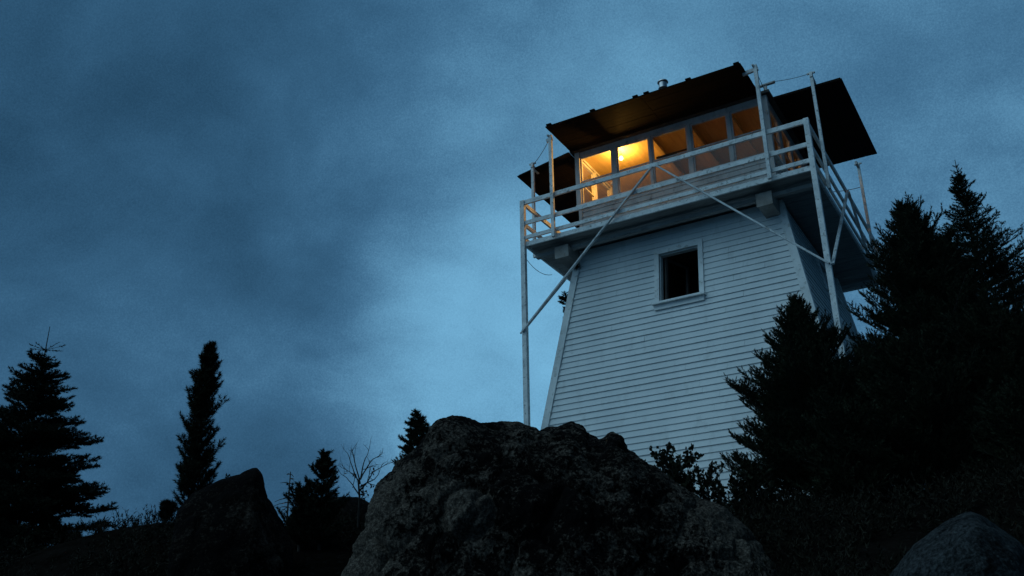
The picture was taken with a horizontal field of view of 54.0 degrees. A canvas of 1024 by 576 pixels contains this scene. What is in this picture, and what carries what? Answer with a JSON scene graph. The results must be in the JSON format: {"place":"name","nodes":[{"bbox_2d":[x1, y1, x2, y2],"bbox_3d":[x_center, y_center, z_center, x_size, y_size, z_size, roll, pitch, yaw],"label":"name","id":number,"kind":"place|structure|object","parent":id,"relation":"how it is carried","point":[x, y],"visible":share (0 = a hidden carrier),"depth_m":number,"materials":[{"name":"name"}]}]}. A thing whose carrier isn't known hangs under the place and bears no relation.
{"place":"outdoors","nodes":[
{"label":"outdoors","id":0,"kind":"place"},
{"bbox_2d":[0,486,1023,575],"bbox_3d":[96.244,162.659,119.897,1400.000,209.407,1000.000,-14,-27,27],"label":"ground","id":1,"kind":"structure","parent":0,"point":[331,558],"depth_m":9.24,"materials":[{"name":"soil"}]},
{"bbox_2d":[0,327,119,565],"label":"fir tree","id":2,"kind":"object","parent":1,"relation":"on","point":[34,479],"visible":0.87,"depth_m":12.52,"materials":[{"name":"green plant"}]},
{"bbox_2d":[101,522,136,539],"bbox_3d":[-3.912,2.768,10.568,0.828,0.690,0.909,-14,-27,27],"label":"leafy shrub","id":3,"kind":"object","parent":1,"relation":"on","point":[120,531],"visible":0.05,"depth_m":10.52,"materials":[{"name":"green plant"}]},
{"bbox_2d":[156,498,178,521],"bbox_3d":[-3.942,2.718,11.427,0.255,0.687,0.245,11,-27,-25],"label":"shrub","id":4,"kind":"object","parent":1,"relation":"on","point":[170,506],"visible":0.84,"depth_m":11.46,"materials":[{"name":"green plant"}]},
{"bbox_2d":[172,339,229,512],"bbox_3d":[-3.933,2.015,12.659,0.650,2.936,0.638,9,-26,-21],"label":"pine tree","id":5,"kind":"object","parent":1,"relation":"on","point":[199,458],"visible":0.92,"depth_m":12.66,"materials":[{"name":"green plant"}]},
{"bbox_2d":[166,468,294,575],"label":"boulder","id":6,"kind":"object","parent":1,"relation":"on","point":[232,526],"visible":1,"depth_m":8.43,"materials":[{"name":"grey stone"}]},
{"bbox_2d":[274,472,295,523],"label":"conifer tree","id":7,"kind":"object","parent":1,"relation":"on","point":[287,502],"visible":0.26,"depth_m":23.41,"materials":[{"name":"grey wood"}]},
{"bbox_2d":[275,479,321,551],"bbox_3d":[-2.024,2.402,9.694,0.440,1.073,0.510,-14,-27,27],"label":"young fir","id":8,"kind":"object","parent":1,"relation":"on","point":[300,537],"visible":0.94,"depth_m":9.68,"materials":[{"name":"green plant"}]},
{"bbox_2d":[298,448,350,549],"bbox_3d":[-1.824,2.233,9.746,0.546,1.391,0.615,10,-26,-23],"label":"young fir","id":9,"kind":"object","parent":1,"relation":"on","point":[327,471],"visible":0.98,"depth_m":9.75,"materials":[{"name":"green plant"}]},
{"bbox_2d":[289,497,368,531],"bbox_3d":[-1.882,3.542,10.946,1.375,2.495,1.821,4,-24,-11],"label":"boulder","id":10,"kind":"object","parent":1,"relation":"on","point":[352,503],"visible":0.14,"depth_m":10.96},
{"bbox_2d":[336,435,393,527],"bbox_3d":[-1.493,1.955,10.212,0.607,0.965,0.300,-4,-24,8],"label":"bare shrub","id":11,"kind":"object","parent":1,"relation":"on","point":[359,490],"visible":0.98,"depth_m":10.18,"materials":[{"name":"brown plant"}]},
{"bbox_2d":[391,408,429,464],"bbox_3d":[-1.011,2.141,10.491,0.798,1.817,0.824,-14,-27,27],"label":"young fir","id":12,"kind":"object","parent":1,"relation":"on","point":[419,425],"visible":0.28,"depth_m":10.67,"materials":[{"name":"green plant"}]},
{"bbox_2d":[0,454,1023,575],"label":"undergrowth","id":13,"kind":"object","parent":1,"relation":"on","point":[792,506],"visible":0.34,"depth_m":7.15,"materials":[{"name":"green plant"}]},
{"bbox_2d":[341,415,777,575],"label":"boulder","id":14,"kind":"object","parent":1,"relation":"on","point":[456,495],"visible":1,"depth_m":6.16,"materials":[{"name":"stone"}]},
{"bbox_2d":[557,291,567,312],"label":"fir tree","id":15,"kind":"object","parent":1,"relation":"on","point":[562,300],"visible":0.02,"depth_m":33.57,"materials":[{"name":"green plant"}]},
{"bbox_2d":[644,441,703,490],"bbox_3d":[1.479,1.670,8.988,0.557,0.698,0.671,15,-28,-32],"label":"leafy shrub","id":16,"kind":"object","parent":1,"relation":"on","point":[672,468],"visible":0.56,"depth_m":8.96,"materials":[{"name":"green plant"}]},
{"bbox_2d":[678,475,691,487],"bbox_3d":[1.288,1.752,8.572,0.552,0.462,0.544,-14,-27,27],"label":"leafy shrub","id":17,"kind":"object","parent":1,"relation":"on","point":[686,483],"visible":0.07,"depth_m":8.43,"materials":[{"name":"green plant"}]},
{"bbox_2d":[517,61,891,502],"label":"fire lookout tower","id":18,"kind":"structure","parent":1,"relation":"on","point":[705,237],"depth_m":19.81,"materials":[{"name":"white paint"}]},
{"bbox_2d":[582,161,594,202],"bbox_3d":[1.669,-2.172,22.209,0.043,1.196,0.683,-14,-27,27],"label":"cab window","id":19,"kind":"structure","parent":18,"relation":"in","point":[589,192],"depth_m":22.34,"materials":[{"name":"paint"}]},
{"bbox_2d":[580,148,613,203],"bbox_3d":[1.846,-2.398,21.705,0.769,1.196,0.043,-14,-27,27],"label":"cab window","id":20,"kind":"structure","parent":18,"relation":"in","point":[608,150],"depth_m":21.80,"materials":[{"name":"paint"}]},
{"bbox_2d":[596,175,609,198],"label":"cab window","id":21,"kind":"structure","parent":18,"relation":"in","point":[603,190],"depth_m":23.02,"materials":[{"name":"paint"}]},
{"bbox_2d":[616,137,651,192],"bbox_3d":[2.595,-2.583,21.311,0.760,1.196,0.043,-14,-27,27],"label":"cab window","id":22,"kind":"structure","parent":18,"relation":"in","point":[644,139],"depth_m":21.41,"materials":[{"name":"paint"}]},
{"bbox_2d":[651,125,690,182],"bbox_3d":[3.312,-2.760,20.933,0.802,1.196,0.043,-14,-27,27],"label":"cab window","id":23,"kind":"structure","parent":18,"relation":"in","point":[683,127],"depth_m":21.01,"materials":[{"name":"paint"}]},
{"bbox_2d":[651,239,705,310],"bbox_3d":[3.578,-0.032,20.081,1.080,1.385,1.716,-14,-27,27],"label":"window frame","id":24,"kind":"structure","parent":18,"relation":"in","point":[678,275],"depth_m":19.98,"materials":[{"name":"white paint"}]},
{"bbox_2d":[690,113,731,171],"bbox_3d":[4.068,-2.947,20.536,0.790,1.196,0.043,-14,-27,27],"label":"cab window","id":25,"kind":"structure","parent":18,"relation":"in","point":[722,115],"depth_m":20.61,"materials":[{"name":"paint"}]},
{"bbox_2d":[729,104,761,160],"bbox_3d":[4.762,-3.118,20.170,0.683,1.196,0.043,-14,-27,27],"label":"cab window","id":26,"kind":"structure","parent":18,"relation":"in","point":[755,105],"depth_m":20.32,"materials":[{"name":"paint"}]},
{"bbox_2d":[769,108,782,161],"bbox_3d":[5.315,-3.053,20.335,0.043,1.196,0.769,-14,-27,27],"label":"cab window","id":27,"kind":"structure","parent":18,"relation":"in","point":[778,141],"depth_m":20.60,"materials":[{"name":"paint"}]},
{"bbox_2d":[781,131,793,169],"bbox_3d":[5.751,-2.755,21.023,0.043,1.196,0.760,-14,-27,27],"label":"cab window","id":28,"kind":"structure","parent":18,"relation":"in","point":[788,142],"depth_m":21.34,"materials":[{"name":"paint"}]},
{"bbox_2d":[792,145,801,167],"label":"cab window","id":29,"kind":"structure","parent":18,"relation":"in","point":[795,152],"depth_m":22.09,"materials":[{"name":"paint"}]},
{"bbox_2d":[812,258,842,308],"bbox_3d":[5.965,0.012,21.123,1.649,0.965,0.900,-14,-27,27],"label":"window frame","id":30,"kind":"structure","parent":18,"relation":"in","point":[822,269],"depth_m":20.78,"materials":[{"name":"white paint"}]},
{"bbox_2d":[840,316,854,350],"bbox_3d":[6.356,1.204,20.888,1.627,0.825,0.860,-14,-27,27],"label":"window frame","id":31,"kind":"structure","parent":18,"relation":"in","point":[847,338],"depth_m":20.41,"materials":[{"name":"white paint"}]},
{"bbox_2d":[688,460,738,509],"bbox_3d":[1.797,1.832,8.987,0.553,0.583,0.668,14,-28,-31],"label":"leafy shrub","id":32,"kind":"object","parent":1,"relation":"on","point":[701,492],"visible":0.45,"depth_m":8.95,"materials":[{"name":"green plant"}]},
{"bbox_2d":[706,464,784,519],"bbox_3d":[1.960,1.744,8.236,0.567,0.536,0.678,-14,-27,27],"label":"leafy shrub","id":33,"kind":"object","parent":1,"relation":"on","point":[754,482],"visible":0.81,"depth_m":8.12,"materials":[{"name":"green plant"}]},
{"bbox_2d":[715,290,884,505],"bbox_3d":[3.252,1.366,10.928,2.221,2.834,2.082,-14,-27,27],"label":"fir tree","id":34,"kind":"object","parent":1,"relation":"on","point":[799,366],"visible":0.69,"depth_m":10.59,"materials":[{"name":"green plant"}]},
{"bbox_2d":[817,318,1014,494],"bbox_3d":[3.959,1.330,9.639,1.871,2.170,1.905,-3,-24,4],"label":"fir tree","id":35,"kind":"object","parent":1,"relation":"on","point":[925,392],"visible":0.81,"depth_m":9.32,"materials":[{"name":"green plant"}]},
{"bbox_2d":[846,191,1003,474],"bbox_3d":[5.128,0.734,12.200,2.334,4.136,2.262,-14,-27,27],"label":"fir tree","id":36,"kind":"object","parent":1,"relation":"on","point":[919,280],"visible":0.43,"depth_m":12.22,"materials":[{"name":"green plant"}]},
{"bbox_2d":[890,512,1023,575],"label":"boulder","id":37,"kind":"object","parent":1,"relation":"on","point":[969,544],"visible":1,"depth_m":4.00,"materials":[{"name":"grey stone"}]},
{"bbox_2d":[934,231,992,313],"bbox_3d":[5.729,0.931,12.553,1.208,3.779,1.528,-14,-27,27],"label":"spruce tree","id":38,"kind":"object","parent":1,"relation":"on","point":[965,265],"visible":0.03,"depth_m":12.81,"materials":[{"name":"green plant"}]},
{"bbox_2d":[936,161,1023,316],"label":"spruce tree","id":39,"kind":"object","parent":1,"relation":"on","point":[996,263],"visible":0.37,"depth_m":14.39,"materials":[{"name":"green plant"}]},
{"bbox_2d":[0,0,1023,546],"label":"sky","id":40,"kind":"structure","parent":0,"point":[326,194],"materials":[{"name":"blue"}]}
]}

